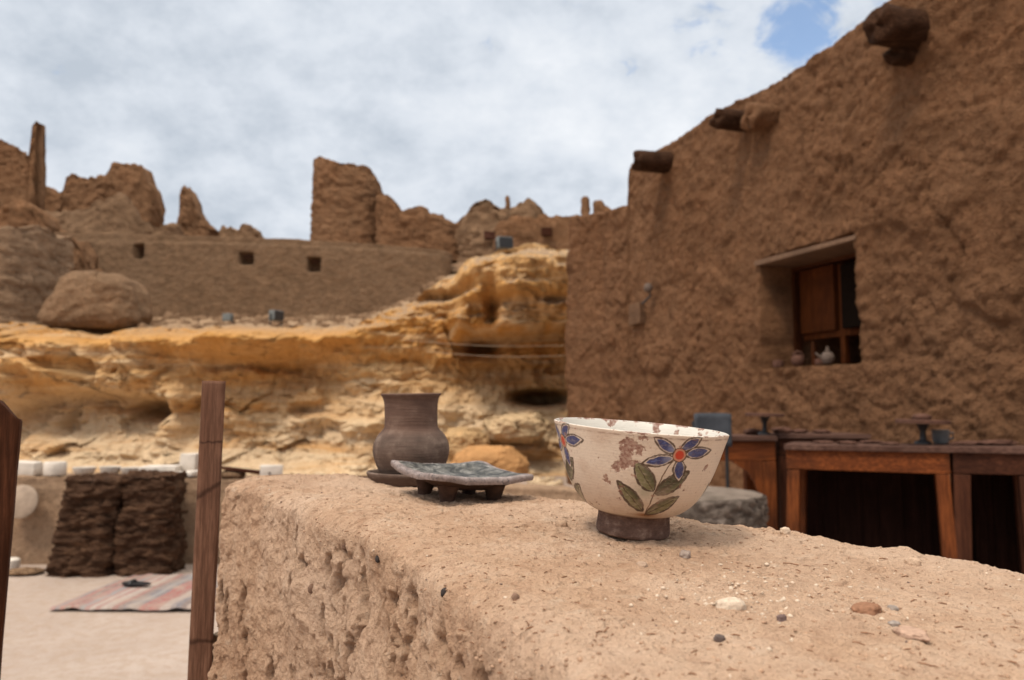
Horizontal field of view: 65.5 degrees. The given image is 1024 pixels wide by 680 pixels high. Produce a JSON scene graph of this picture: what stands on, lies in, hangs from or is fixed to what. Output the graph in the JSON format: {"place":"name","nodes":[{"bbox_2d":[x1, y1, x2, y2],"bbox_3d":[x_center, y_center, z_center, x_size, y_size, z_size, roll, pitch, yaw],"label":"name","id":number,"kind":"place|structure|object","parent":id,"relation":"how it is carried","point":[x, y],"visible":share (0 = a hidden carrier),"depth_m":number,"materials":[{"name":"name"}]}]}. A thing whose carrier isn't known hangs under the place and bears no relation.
{"place":"outdoors","nodes":[
{"label":"outdoors","id":0,"kind":"place"},
{"bbox_2d":[0,243,568,476],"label":"cliff","id":1,"kind":"structure","parent":0,"point":[305,399],"depth_m":13.18,"materials":[{"name":"stone"}]},
{"bbox_2d":[0,225,73,322],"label":"buttress","id":2,"kind":"structure","parent":1,"relation":"on","point":[36,262],"depth_m":14.84,"materials":[{"name":"brown stone"}]},
{"bbox_2d":[62,235,102,271],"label":"ruined wall","id":3,"kind":"structure","parent":1,"relation":"on","point":[85,257],"depth_m":17.60,"materials":[{"name":"brown stone"}]},
{"bbox_2d":[37,270,152,331],"bbox_3d":[-7.636,-0.668,14.715,1.779,1.143,1.423,0,-5,0],"label":"boulder","id":4,"kind":"object","parent":1,"relation":"on","point":[95,301],"visible":0.84,"depth_m":14.10,"materials":[{"name":"brown stone"}]},
{"bbox_2d":[0,275,445,333],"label":"rubble","id":5,"kind":"object","parent":1,"relation":"on","point":[258,319],"visible":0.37,"depth_m":15.79,"materials":[{"name":"beige stone"}]},
{"bbox_2d":[222,313,233,323],"bbox_3d":[-5.454,-0.405,15.298,0.220,0.204,0.120,-2,-5,20],"label":"floodlight","id":6,"kind":"object","parent":1,"relation":"on","point":[227,316],"visible":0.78,"depth_m":15.25,"materials":[{"name":"grey metal"}]},
{"bbox_2d":[53,232,452,317],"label":"retaining wall","id":7,"kind":"structure","parent":1,"relation":"on","point":[193,276],"depth_m":18.83,"materials":[{"name":"brown brick"}]},
{"bbox_2d":[269,310,283,324],"bbox_3d":[-4.284,-0.403,14.487,0.157,0.266,0.288,-3,-6,30],"label":"floodlight","id":8,"kind":"object","parent":1,"relation":"on","point":[276,315],"visible":0.93,"depth_m":14.41,"materials":[{"name":"grey metal"}]},
{"bbox_2d":[444,427,490,461],"bbox_3d":[-0.725,1.592,12.096,0.826,0.546,0.661,0,-5,0],"label":"boulder","id":9,"kind":"object","parent":1,"relation":"on","point":[459,439],"visible":0.5,"depth_m":11.86,"materials":[{"name":"beige stone"}]},
{"bbox_2d":[401,339,564,346],"bbox_3d":[-0.277,0.043,12.343,2.922,0.124,0.009,0,-5,4],"label":"cable","id":10,"kind":"object","parent":1,"relation":"attached to","point":[481,345],"visible":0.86,"depth_m":12.35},
{"bbox_2d":[427,351,564,356],"bbox_3d":[-0.071,0.216,12.278,2.503,0.093,0.009,0,-5,2],"label":"cable","id":11,"kind":"object","parent":1,"relation":"attached to","point":[502,356],"visible":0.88,"depth_m":12.27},
{"bbox_2d":[495,236,512,251],"bbox_3d":[-0.137,-1.717,14.497,0.340,0.314,0.185,2,-5,-20],"label":"floodlight","id":12,"kind":"object","parent":1,"relation":"on","point":[502,242],"visible":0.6,"depth_m":14.42,"materials":[{"name":"grey metal"}]},
{"bbox_2d":[482,413,549,443],"bbox_3d":[0.052,1.356,12.215,1.074,0.486,0.814,0,-5,0],"label":"boulder","id":13,"kind":"object","parent":1,"relation":"on","point":[522,428],"visible":0.97,"depth_m":11.95,"materials":[{"name":"beige stone"}]},
{"bbox_2d":[1,476,572,679],"bbox_3d":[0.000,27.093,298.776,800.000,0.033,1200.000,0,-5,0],"label":"ground","id":14,"kind":"structure","parent":0,"point":[41,641],"depth_m":3.56,"materials":[{"name":"beige sand"}]},
{"bbox_2d":[0,400,21,679],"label":"wooden post","id":15,"kind":"object","parent":14,"relation":"on","point":[10,431],"visible":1,"depth_m":0.96,"materials":[{"name":"brown wood"}]},
{"bbox_2d":[9,557,20,569],"bbox_3d":[-3.076,1.381,4.898,0.090,0.080,0.090,0,-5,0],"label":"white pot","id":16,"kind":"object","parent":14,"relation":"on","point":[15,562],"visible":0.42,"depth_m":4.88,"materials":[{"name":"white ceramic"}]},
{"bbox_2d":[9,567,43,575],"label":"flat stone","id":17,"kind":"object","parent":14,"relation":"on","point":[24,571],"visible":0.85,"depth_m":4.80,"materials":[{"name":"beige stone"}]},
{"bbox_2d":[44,471,127,577],"bbox_3d":[-2.587,1.129,4.932,0.485,0.612,0.392,0,-5,0],"label":"fibre stack","id":18,"kind":"object","parent":14,"relation":"on","point":[83,537],"visible":0.73,"depth_m":4.78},
{"bbox_2d":[49,573,217,610],"bbox_3d":[-1.608,1.363,4.361,1.380,0.036,0.830,0,-5,1],"label":"rug","id":19,"kind":"object","parent":14,"relation":"on","point":[165,592],"visible":0.33,"depth_m":4.20,"materials":[{"name":"multicoloured fabric"}]},
{"bbox_2d":[122,579,150,584],"bbox_3d":[-2.084,1.343,4.420,0.173,0.024,0.080,-1,-5,10],"label":"sandal","id":20,"kind":"object","parent":19,"relation":"on","point":[133,582],"visible":1,"depth_m":4.40,"materials":[{"name":"black leather"}]},
{"bbox_2d":[111,469,187,576],"bbox_3d":[-2.239,1.122,4.952,0.382,0.628,0.368,0,-5,0],"label":"fibre stack","id":21,"kind":"object","parent":14,"relation":"on","point":[150,535],"visible":1,"depth_m":4.81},
{"bbox_2d":[187,381,225,679],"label":"wooden post","id":22,"kind":"object","parent":14,"relation":"on","point":[205,563],"visible":0.99,"depth_m":1.00,"materials":[{"name":"brown wood"}]},
{"bbox_2d":[212,632,217,661],"bbox_3d":[-0.381,0.678,1.004,0.010,0.601,0.020,0,-5,0],"label":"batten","id":23,"kind":"object","parent":22,"relation":"attached to","point":[215,636],"visible":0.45,"depth_m":1.02,"materials":[{"name":"brown wood"}]},
{"bbox_2d":[11,472,584,564],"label":"wall","id":24,"kind":"structure","parent":14,"relation":"on","point":[33,532],"depth_m":5.20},
{"bbox_2d":[14,485,38,518],"bbox_3d":[-3.152,1.039,5.120,0.212,0.212,0.028,0,-13,0],"label":"stone disc","id":25,"kind":"object","parent":24,"relation":"on","point":[27,501],"visible":0.75,"depth_m":5.11,"materials":[{"name":"beige stone"}]},
{"bbox_2d":[18,461,43,474],"bbox_3d":[-3.246,0.858,5.326,0.165,0.096,0.134,0,-5,0],"label":"salt block","id":26,"kind":"object","parent":24,"relation":"on","point":[30,467],"depth_m":5.26,"materials":[{"name":"white stone"}]},
{"bbox_2d":[43,461,66,475],"bbox_3d":[-3.055,0.858,5.326,0.140,0.088,0.140,0,-5,0],"label":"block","id":27,"kind":"object","parent":24,"relation":"on","point":[53,468],"visible":1,"depth_m":5.27,"materials":[{"name":"white stone"}]},
{"bbox_2d":[72,466,96,474],"bbox_3d":[-2.859,0.876,5.324,0.146,0.052,0.146,0,-5,0],"label":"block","id":28,"kind":"object","parent":24,"relation":"on","point":[89,470],"visible":0.81,"depth_m":5.28,"materials":[{"name":"white stone"}]},
{"bbox_2d":[99,466,120,473],"bbox_3d":[-2.686,0.874,5.324,0.134,0.058,0.134,0,-5,0],"label":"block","id":29,"kind":"object","parent":24,"relation":"on","point":[113,469],"visible":0.76,"depth_m":5.28,"materials":[{"name":"white stone"}]},
{"bbox_2d":[120,467,139,473],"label":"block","id":30,"kind":"object","parent":24,"relation":"on","point":[124,470],"visible":0.44,"depth_m":5.27,"materials":[{"name":"white stone"}]},
{"bbox_2d":[139,464,181,471],"bbox_3d":[-2.346,0.871,5.326,0.237,0.067,0.166,0,-5,-4],"label":"salt block","id":31,"kind":"object","parent":24,"relation":"on","point":[160,468],"depth_m":5.25,"materials":[{"name":"white stone"}]},
{"bbox_2d":[176,470,197,476],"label":"salt block","id":32,"kind":"object","parent":24,"relation":"on","point":[191,473],"depth_m":5.26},
{"bbox_2d":[179,453,197,470],"bbox_3d":[-2.200,0.846,5.436,0.118,0.147,0.105,0,-5,0],"label":"salt block","id":33,"kind":"object","parent":24,"relation":"on","point":[188,461],"depth_m":5.39,"materials":[{"name":"white stone"}]},
{"bbox_2d":[221,470,245,478],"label":"flat stone","id":34,"kind":"object","parent":24,"relation":"on","point":[227,474],"visible":0.68,"depth_m":5.25,"materials":[{"name":"beige stone"}]},
{"bbox_2d":[222,465,270,474],"bbox_3d":[-1.780,0.869,5.315,0.365,0.031,0.129,8,-6,-5],"label":"dark board","id":35,"kind":"object","parent":34,"relation":"on","point":[239,469],"visible":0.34,"depth_m":5.26,"materials":[{"name":"brown wood"}]},
{"bbox_2d":[260,465,282,474],"bbox_3d":[-1.606,0.878,5.321,0.150,0.090,0.101,2,-5,-20],"label":"salt block","id":36,"kind":"object","parent":24,"relation":"on","point":[275,469],"depth_m":5.28,"materials":[{"name":"white stone"}]},
{"bbox_2d":[70,449,563,485],"bbox_3d":[-3.368,1.840,11.309,8.115,0.507,1.850,0,-5,0],"label":"rubble","id":37,"kind":"object","parent":14,"relation":"on","point":[538,479],"visible":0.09,"depth_m":10.72,"materials":[{"name":"stone"}]},
{"bbox_2d":[451,445,529,473],"bbox_3d":[-0.340,1.898,11.503,1.195,0.767,0.865,0,-5,0],"label":"boulder","id":38,"kind":"object","parent":14,"relation":"on","point":[510,458],"visible":0.45,"depth_m":11.23,"materials":[{"name":"stone"}]},
{"bbox_2d":[207,473,1023,679],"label":"mud wall","id":39,"kind":"structure","parent":14,"relation":"on","point":[293,601],"depth_m":0.58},
{"bbox_2d":[366,469,435,486],"bbox_3d":[-0.130,0.178,1.031,0.115,0.017,0.115,1,-5,0],"label":"clay saucer","id":40,"kind":"object","parent":39,"relation":"on","point":[376,476],"visible":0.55,"depth_m":0.98,"materials":[{"name":"brown ceramic"}]},
{"bbox_2d":[373,393,448,474],"bbox_3d":[-0.131,0.127,1.034,0.099,0.114,0.099,-1,-3,0],"label":"clay jar","id":41,"kind":"object","parent":40,"relation":"on","point":[411,431],"visible":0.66,"depth_m":1.00,"materials":[{"name":"brown ceramic"}]},
{"bbox_2d":[391,460,533,501],"bbox_3d":[-0.059,0.161,0.906,0.128,0.046,0.128,3,-6,-31],"label":"footed dish","id":42,"kind":"object","parent":39,"relation":"on","point":[449,480],"visible":0.99,"depth_m":0.88,"materials":[{"name":"ceramic"}]},
{"bbox_2d":[555,520,567,526],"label":"pebble","id":43,"kind":"object","parent":39,"relation":"on","point":[561,523],"visible":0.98,"depth_m":0.70,"materials":[{"name":"stone"}]},
{"bbox_2d":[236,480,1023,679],"bbox_3d":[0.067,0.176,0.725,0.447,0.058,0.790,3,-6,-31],"label":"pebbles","id":44,"kind":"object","parent":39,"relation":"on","point":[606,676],"visible":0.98,"depth_m":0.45,"materials":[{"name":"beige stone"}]},
{"bbox_2d":[554,417,728,540],"bbox_3d":[0.106,0.119,0.680,0.148,0.091,0.148,4,-2,0],"label":"painted bowl","id":45,"kind":"object","parent":39,"relation":"on","point":[637,480],"visible":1,"depth_m":0.63,"materials":[{"name":"ceramic"}]},
{"bbox_2d":[636,561,647,567],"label":"pebble","id":46,"kind":"object","parent":39,"relation":"on","point":[642,564],"visible":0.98,"depth_m":0.57,"materials":[{"name":"stone"}]},
{"bbox_2d":[679,550,690,558],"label":"pebble","id":47,"kind":"object","parent":39,"relation":"on","point":[685,554],"visible":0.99,"depth_m":0.61,"materials":[{"name":"stone"}]},
{"bbox_2d":[713,634,725,641],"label":"pebble","id":48,"kind":"object","parent":39,"relation":"on","point":[718,638],"visible":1,"depth_m":0.41,"materials":[{"name":"stone"}]},
{"bbox_2d":[715,597,746,610],"bbox_3d":[0.131,0.159,0.475,0.019,0.010,0.012,0,-5,0],"label":"pebble","id":49,"kind":"object","parent":39,"relation":"on","point":[734,603],"visible":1,"depth_m":0.47,"materials":[{"name":"stone"}]},
{"bbox_2d":[776,614,786,621],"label":"pebble","id":50,"kind":"object","parent":39,"relation":"on","point":[781,617],"visible":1,"depth_m":0.45,"materials":[{"name":"stone"}]},
{"bbox_2d":[779,527,789,534],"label":"pebble","id":51,"kind":"object","parent":39,"relation":"on","point":[784,530],"visible":1,"depth_m":0.71,"materials":[{"name":"stone"}]},
{"bbox_2d":[851,602,880,615],"bbox_3d":[0.216,0.165,0.486,0.024,0.007,0.016,5,-7,-43],"label":"pebble","id":52,"kind":"object","parent":39,"relation":"on","point":[872,609],"visible":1,"depth_m":0.48,"materials":[{"name":"stone"}]},
{"bbox_2d":[887,605,898,610],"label":"pebble","id":53,"kind":"object","parent":39,"relation":"on","point":[893,607],"visible":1,"depth_m":0.49,"materials":[{"name":"stone"}]},
{"bbox_2d":[888,620,900,626],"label":"pebble","id":54,"kind":"object","parent":39,"relation":"on","point":[893,623],"visible":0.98,"depth_m":0.46,"materials":[{"name":"stone"}]},
{"bbox_2d":[893,625,929,641],"bbox_3d":[0.217,0.159,0.432,0.015,0.005,0.022,0,-5,3],"label":"pebble","id":55,"kind":"object","parent":39,"relation":"on","point":[908,632],"visible":1,"depth_m":0.43,"materials":[{"name":"stone"}]},
{"bbox_2d":[904,557,921,565],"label":"pebble","id":56,"kind":"object","parent":39,"relation":"on","point":[911,561],"visible":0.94,"depth_m":0.62,"materials":[{"name":"stone"}]},
{"bbox_2d":[692,413,731,487],"bbox_3d":[1.232,0.924,4.708,0.276,0.980,0.382,1,-5,-6],"label":"chair","id":57,"kind":"object","parent":14,"relation":"on","point":[720,422],"visible":0.38,"depth_m":4.86,"materials":[{"name":"grey paint"}]},
{"bbox_2d":[677,486,768,527],"bbox_3d":[0.826,1.019,3.677,0.698,0.650,0.700,0,-5,0],"label":"stone block","id":58,"kind":"object","parent":14,"relation":"on","point":[725,506],"visible":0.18,"depth_m":3.40,"materials":[{"name":"grey stone"}]},
{"bbox_2d":[720,434,777,529],"bbox_3d":[1.251,1.057,5.368,0.935,0.834,0.517,0,-5,0],"label":"work table","id":59,"kind":"object","parent":14,"relation":"on","point":[753,457],"visible":0.4,"depth_m":5.16,"materials":[{"name":"brown wood"}]},
{"bbox_2d":[743,428,760,434],"bbox_3d":[1.635,0.622,5.418,0.118,0.046,0.112,4,-6,-39],"label":"clay slab","id":60,"kind":"object","parent":59,"relation":"on","point":[752,431],"depth_m":5.38,"materials":[{"name":"brown ceramic"}]},
{"bbox_2d":[745,413,783,434],"bbox_3d":[1.681,0.558,5.302,0.250,0.141,0.250,2,-5,0],"label":"pottery stand","id":61,"kind":"object","parent":59,"relation":"on","point":[765,418],"visible":1,"depth_m":5.26,"materials":[{"name":"wood"}]},
{"bbox_2d":[564,0,1023,488],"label":"mud building","id":62,"kind":"structure","parent":14,"relation":"on","point":[853,200],"depth_m":6.44,"materials":[{"name":"brown soil"}]},
{"bbox_2d":[772,360,783,366],"bbox_3d":[2.365,0.209,7.073,0.100,0.065,0.100,0,-5,0],"label":"clay pot","id":63,"kind":"object","parent":62,"relation":"on","point":[777,363],"visible":1,"depth_m":7.03,"materials":[{"name":"brown ceramic"}]},
{"bbox_2d":[791,351,804,365],"bbox_3d":[2.464,0.157,6.869,0.114,0.132,0.110,0,-5,0],"label":"clay pot","id":64,"kind":"object","parent":62,"relation":"on","point":[797,360],"visible":1,"depth_m":6.83,"materials":[{"name":"brown ceramic"}]},
{"bbox_2d":[815,358,823,364],"bbox_3d":[2.579,0.180,6.674,0.080,0.052,0.080,0,-5,0],"label":"clay pot","id":65,"kind":"object","parent":62,"relation":"on","point":[818,362],"visible":0.8,"depth_m":6.65,"materials":[{"name":"brown ceramic"}]},
{"bbox_2d":[815,346,834,363],"bbox_3d":[2.563,0.121,6.499,0.111,0.140,0.147,-9,-10,60],"label":"clay pot","id":66,"kind":"object","parent":62,"relation":"on","point":[827,356],"visible":1,"depth_m":6.47,"materials":[{"name":"beige ceramic"}]},
{"bbox_2d":[791,253,861,366],"bbox_3d":[2.803,-0.258,6.791,0.115,1.095,1.240,2,-5,-21],"label":"window","id":67,"kind":"structure","parent":62,"relation":"in","point":[823,298],"depth_m":6.94,"materials":[{"name":"brown wood"}]},
{"bbox_2d":[761,432,871,529],"bbox_3d":[2.084,1.068,5.532,0.617,0.839,0.546,0,-5,0],"label":"work table","id":68,"kind":"object","parent":14,"relation":"on","point":[781,467],"visible":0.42,"depth_m":5.30,"materials":[{"name":"brown wood"}]},
{"bbox_2d":[770,427,793,433],"bbox_3d":[1.855,0.618,5.467,0.153,0.048,0.104,0,-5,0],"label":"clay slab","id":69,"kind":"object","parent":68,"relation":"on","point":[781,430],"depth_m":5.43,"materials":[{"name":"brown ceramic"}]},
{"bbox_2d":[793,429,809,432],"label":"clay slab","id":70,"kind":"object","parent":68,"relation":"on","point":[800,431],"depth_m":5.53,"materials":[{"name":"brown ceramic"}]},
{"bbox_2d":[812,429,831,432],"bbox_3d":[2.163,0.637,5.561,0.132,0.026,0.112,0,-5,0],"label":"clay slab","id":71,"kind":"object","parent":68,"relation":"on","point":[821,431],"depth_m":5.53,"materials":[{"name":"brown ceramic"}]},
{"bbox_2d":[784,441,957,558],"bbox_3d":[1.948,0.977,4.348,0.848,0.815,0.466,-2,-6,26],"label":"work table","id":72,"kind":"object","parent":14,"relation":"on","point":[872,495],"visible":0.67,"depth_m":4.44,"materials":[{"name":"brown wood"}]},
{"bbox_2d":[812,440,834,442],"bbox_3d":[1.751,0.573,4.480,0.130,0.016,0.110,0,-5,0],"label":"clay slab","id":73,"kind":"object","parent":72,"relation":"on","point":[824,441],"depth_m":4.45,"materials":[{"name":"brown ceramic"}]},
{"bbox_2d":[835,441,857,443],"bbox_3d":[1.830,0.559,4.351,0.119,0.020,0.113,0,-5,0],"label":"clay slab","id":74,"kind":"object","parent":72,"relation":"on","point":[846,442],"depth_m":4.32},
{"bbox_2d":[859,440,883,443],"bbox_3d":[2.009,0.569,4.457,0.136,0.018,0.106,0,-5,0],"label":"clay slab","id":75,"kind":"object","parent":72,"relation":"on","point":[871,441],"depth_m":4.42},
{"bbox_2d":[879,442,899,444],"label":"clay slab","id":76,"kind":"object","parent":72,"relation":"on","point":[889,443],"depth_m":4.26,"materials":[{"name":"brown ceramic"}]},
{"bbox_2d":[895,419,950,443],"bbox_3d":[2.216,0.494,4.296,0.270,0.128,0.270,2,-5,0],"label":"pottery stand","id":77,"kind":"object","parent":72,"relation":"on","point":[922,425],"visible":0.99,"depth_m":4.25,"materials":[{"name":"wood"}]},
{"bbox_2d":[911,414,931,419],"bbox_3d":[2.212,0.420,4.303,0.102,0.045,0.091,0,-5,0],"label":"clay lump","id":78,"kind":"object","parent":77,"relation":"on","point":[923,416],"visible":0.7,"depth_m":4.27,"materials":[{"name":"brown ceramic"}]},
{"bbox_2d":[931,430,953,443],"bbox_3d":[2.343,0.526,4.332,0.107,0.075,0.088,-3,-6,34],"label":"cup","id":79,"kind":"object","parent":72,"relation":"on","point":[940,436],"visible":0.99,"depth_m":4.30,"materials":[{"name":"ceramic"}]},
{"bbox_2d":[947,444,1023,573],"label":"work table","id":80,"kind":"object","parent":14,"relation":"on","point":[987,484],"visible":0.66,"depth_m":4.13,"materials":[{"name":"brown wood"}]},
{"bbox_2d":[948,441,980,444],"bbox_3d":[2.381,0.537,4.161,0.189,0.022,0.107,0,-5,0],"label":"clay slab","id":81,"kind":"object","parent":80,"relation":"on","point":[964,443],"depth_m":4.13,"materials":[{"name":"brown ceramic"}]},
{"bbox_2d":[978,440,1019,444],"bbox_3d":[2.519,0.531,4.127,0.221,0.030,0.107,0,-5,0],"label":"clay slab","id":82,"kind":"object","parent":80,"relation":"on","point":[997,442],"depth_m":4.09,"materials":[{"name":"brown ceramic"}]},
{"bbox_2d":[0,0,888,239],"label":"sky","id":83,"kind":"structure","parent":0,"point":[451,106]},
{"bbox_2d":[452,261,465,274],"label":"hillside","id":84,"kind":"structure","parent":0,"point":[456,268],"depth_m":19.97,"materials":[{"name":"beige stone"}]},
{"bbox_2d":[0,121,45,210],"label":"ruined house","id":85,"kind":"structure","parent":84,"relation":"on","point":[22,175],"depth_m":24.32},
{"bbox_2d":[0,197,68,232],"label":"ruined wall","id":86,"kind":"structure","parent":84,"relation":"on","point":[14,212],"depth_m":19.23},
{"bbox_2d":[44,162,165,227],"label":"ruined wall","id":87,"kind":"structure","parent":84,"relation":"on","point":[135,183],"depth_m":27.11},
{"bbox_2d":[47,192,183,235],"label":"ruined wall","id":88,"kind":"structure","parent":84,"relation":"on","point":[118,212],"depth_m":21.97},
{"bbox_2d":[177,185,218,236],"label":"ruined pillar","id":89,"kind":"structure","parent":84,"relation":"on","point":[192,220],"depth_m":24.09,"materials":[{"name":"brown brick"}]},
{"bbox_2d":[218,224,263,237],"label":"ruined wall","id":90,"kind":"structure","parent":84,"relation":"on","point":[247,230],"depth_m":23.47,"materials":[{"name":"brown stone"}]},
{"bbox_2d":[310,156,384,243],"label":"ruined tower","id":91,"kind":"structure","parent":84,"relation":"on","point":[343,206],"depth_m":23.95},
{"bbox_2d":[374,191,463,263],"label":"ruined wall","id":92,"kind":"structure","parent":84,"relation":"on","point":[416,226],"depth_m":23.34,"materials":[{"name":"brown brick"}]},
{"bbox_2d":[454,199,510,262],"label":"ruined wall","id":93,"kind":"structure","parent":84,"relation":"on","point":[479,218],"depth_m":22.32,"materials":[{"name":"brown stone"}]},
{"bbox_2d":[484,213,580,252],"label":"ruined wall","id":94,"kind":"structure","parent":84,"relation":"on","point":[545,229],"depth_m":20.52,"materials":[{"name":"brown soil"}]},
{"bbox_2d":[580,196,589,215],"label":"ruined pillar","id":95,"kind":"structure","parent":84,"relation":"on","point":[585,206],"depth_m":27.36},
{"bbox_2d":[593,200,610,212],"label":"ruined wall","id":96,"kind":"structure","parent":84,"relation":"on","point":[599,206],"depth_m":27.32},
{"bbox_2d":[509,198,543,218],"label":"ruined wall","id":97,"kind":"structure","parent":0,"point":[528,207],"depth_m":25.06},
{"bbox_2d":[505,195,510,208],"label":"ruined pillar","id":98,"kind":"structure","parent":97,"relation":"on","point":[507,202],"depth_m":25.69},
{"bbox_2d":[242,474,1023,679],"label":"gravel","id":99,"kind":"structure","parent":0,"point":[745,598],"depth_m":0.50,"materials":[{"name":"beige gravel"}]}
]}

